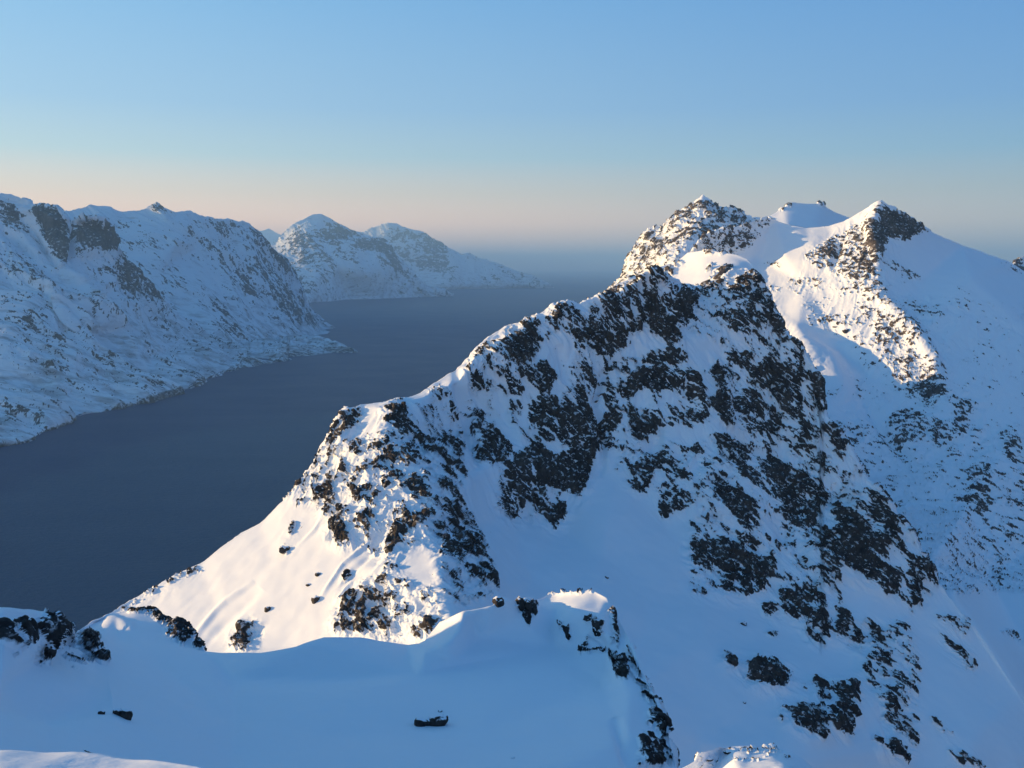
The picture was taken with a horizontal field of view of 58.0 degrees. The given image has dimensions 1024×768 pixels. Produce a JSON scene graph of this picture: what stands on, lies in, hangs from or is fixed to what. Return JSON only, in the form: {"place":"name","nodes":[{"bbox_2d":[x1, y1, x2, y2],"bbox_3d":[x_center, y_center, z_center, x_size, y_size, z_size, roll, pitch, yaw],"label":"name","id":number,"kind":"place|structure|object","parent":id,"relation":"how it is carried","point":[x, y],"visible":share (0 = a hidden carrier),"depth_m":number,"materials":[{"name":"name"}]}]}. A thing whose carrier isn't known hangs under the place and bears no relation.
{"place":"outdoors","nodes":[
{"label":"outdoors","id":0,"kind":"place"},
{"bbox_2d":[0,750,199,767],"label":"snow ground","id":1,"kind":"structure","parent":0,"point":[18,759],"depth_m":3.38,"materials":[{"name":"white snow"}]},
{"bbox_2d":[0,193,357,447],"bbox_3d":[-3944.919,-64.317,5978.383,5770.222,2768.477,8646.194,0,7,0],"label":"mountain","id":2,"kind":"structure","parent":0,"point":[91,321],"depth_m":4759.57,"materials":[{"name":"white snow"}]},
{"bbox_2d":[65,202,334,345],"bbox_3d":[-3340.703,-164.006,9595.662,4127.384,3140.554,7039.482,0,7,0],"label":"mountain","id":3,"kind":"structure","parent":0,"point":[238,282],"depth_m":7375.33,"materials":[{"name":"white snow"}]},
{"bbox_2d":[258,228,279,243],"bbox_3d":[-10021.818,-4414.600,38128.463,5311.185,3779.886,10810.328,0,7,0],"label":"mountain","id":4,"kind":"structure","parent":0,"point":[270,236],"depth_m":35452.32,"materials":[{"name":"white snow"}]},
{"bbox_2d":[0,271,621,632],"bbox_3d":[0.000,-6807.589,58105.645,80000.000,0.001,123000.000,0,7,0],"label":"water","id":5,"kind":"structure","parent":0,"point":[102,514],"depth_m":2982.24,"materials":[{"name":"blue liquid"}]},
{"bbox_2d":[0,588,679,767],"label":"ridge terrain","id":6,"kind":"structure","parent":0,"point":[545,683],"depth_m":104.32,"materials":[{"name":"white snow"}]},
{"bbox_2d":[44,644,56,657],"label":"rock","id":7,"kind":"object","parent":6,"relation":"on","point":[51,649],"visible":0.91,"depth_m":89.02,"materials":[{"name":"grey stone"}]},
{"bbox_2d":[113,708,132,720],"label":"rock","id":8,"kind":"object","parent":6,"relation":"on","point":[127,714],"visible":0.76,"depth_m":80.24,"materials":[{"name":"grey stone"}]},
{"bbox_2d":[414,713,447,726],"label":"rock","id":9,"kind":"object","parent":6,"relation":"on","point":[437,720],"visible":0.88,"depth_m":100.67,"materials":[{"name":"grey stone"}]},
{"bbox_2d":[492,596,503,607],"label":"rock","id":10,"kind":"object","parent":6,"relation":"on","point":[498,601],"visible":1,"depth_m":131.19,"materials":[{"name":"grey stone"}]},
{"bbox_2d":[515,596,531,612],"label":"rock","id":11,"kind":"object","parent":6,"relation":"on","point":[523,603],"visible":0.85,"depth_m":136.62,"materials":[{"name":"grey stone"}]},
{"bbox_2d":[271,214,453,302],"bbox_3d":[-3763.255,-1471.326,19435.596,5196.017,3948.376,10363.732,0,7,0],"label":"mountain","id":12,"kind":"structure","parent":0,"point":[329,259],"depth_m":16927.85,"materials":[{"name":"white snow"}]},
{"bbox_2d":[362,223,553,289],"bbox_3d":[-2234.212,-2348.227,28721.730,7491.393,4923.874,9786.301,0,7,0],"label":"mountain","id":13,"kind":"structure","parent":0,"point":[427,258],"depth_m":24647.38,"materials":[{"name":"white snow"}]},
{"bbox_2d":[0,0,1023,270],"label":"sky","id":14,"kind":"structure","parent":0,"point":[518,135],"materials":[{"name":"blue"}]},
{"bbox_2d":[109,264,1023,767],"bbox_3d":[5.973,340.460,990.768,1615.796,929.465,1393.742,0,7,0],"label":"mountain","id":15,"kind":"structure","parent":0,"point":[679,464],"depth_m":601.39,"materials":[{"name":"white snow"}]},
{"bbox_2d":[264,606,270,611],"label":"rock","id":16,"kind":"object","parent":15,"relation":"on","point":[267,609],"visible":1,"depth_m":475.88,"materials":[{"name":"grey stone"}]},
{"bbox_2d":[279,545,289,553],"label":"rock","id":17,"kind":"object","parent":15,"relation":"on","point":[283,549],"visible":1,"depth_m":516.52,"materials":[{"name":"grey stone"}]},
{"bbox_2d":[311,595,319,603],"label":"rock","id":18,"kind":"object","parent":15,"relation":"on","point":[315,599],"visible":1,"depth_m":462.71,"materials":[{"name":"grey stone"}]},
{"bbox_2d":[383,589,396,596],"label":"rock","id":19,"kind":"object","parent":15,"relation":"on","point":[387,593],"visible":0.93,"depth_m":432.46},
{"bbox_2d":[608,248,754,292],"bbox_3d":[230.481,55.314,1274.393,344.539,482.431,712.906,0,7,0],"label":"hill","id":20,"kind":"structure","parent":0,"point":[705,267],"depth_m":1239.94,"materials":[{"name":"white snow"}]},
{"bbox_2d":[606,194,760,289],"bbox_3d":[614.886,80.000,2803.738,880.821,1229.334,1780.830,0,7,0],"label":"mountain","id":21,"kind":"structure","parent":0,"point":[676,235],"depth_m":2277.91,"materials":[{"name":"white snow"}]},
{"bbox_2d":[683,743,813,767],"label":"hill","id":22,"kind":"structure","parent":0,"point":[760,757],"depth_m":36.47,"materials":[{"name":"white snow"}]},
{"bbox_2d":[706,756,712,761],"bbox_3d":[7.786,14.899,36.707,0.336,0.182,0.344,-5,9,-33],"label":"rock","id":23,"kind":"object","parent":22,"relation":"on","point":[709,759],"visible":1,"depth_m":36.62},
{"bbox_2d":[723,748,738,754],"bbox_3d":[8.882,14.857,37.347,0.732,0.192,0.371,-3,0,-2],"label":"rock","id":24,"kind":"object","parent":22,"relation":"on","point":[727,752],"visible":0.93,"depth_m":37.29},
{"bbox_2d":[762,743,776,747],"bbox_3d":[10.625,14.956,38.096,0.647,0.198,0.376,5,12,-4],"label":"rock","id":25,"kind":"object","parent":22,"relation":"on","point":[772,745],"visible":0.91,"depth_m":38.03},
{"bbox_2d":[768,200,848,227],"bbox_3d":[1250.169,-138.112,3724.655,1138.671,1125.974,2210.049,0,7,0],"label":"mountain","id":26,"kind":"structure","parent":0,"point":[819,214],"depth_m":3155.14,"materials":[{"name":"white snow"}]},
{"bbox_2d":[691,200,1023,702],"bbox_3d":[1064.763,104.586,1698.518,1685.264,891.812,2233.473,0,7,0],"label":"mountain","id":27,"kind":"structure","parent":0,"point":[919,365],"depth_m":1435.15,"materials":[{"name":"white snow"}]},
{"bbox_2d":[1012,256,1023,270],"bbox_3d":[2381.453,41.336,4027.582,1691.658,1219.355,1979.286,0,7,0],"label":"mountain","id":28,"kind":"structure","parent":0,"point":[1018,262],"depth_m":3566.06,"materials":[{"name":"white snow"}]}
]}

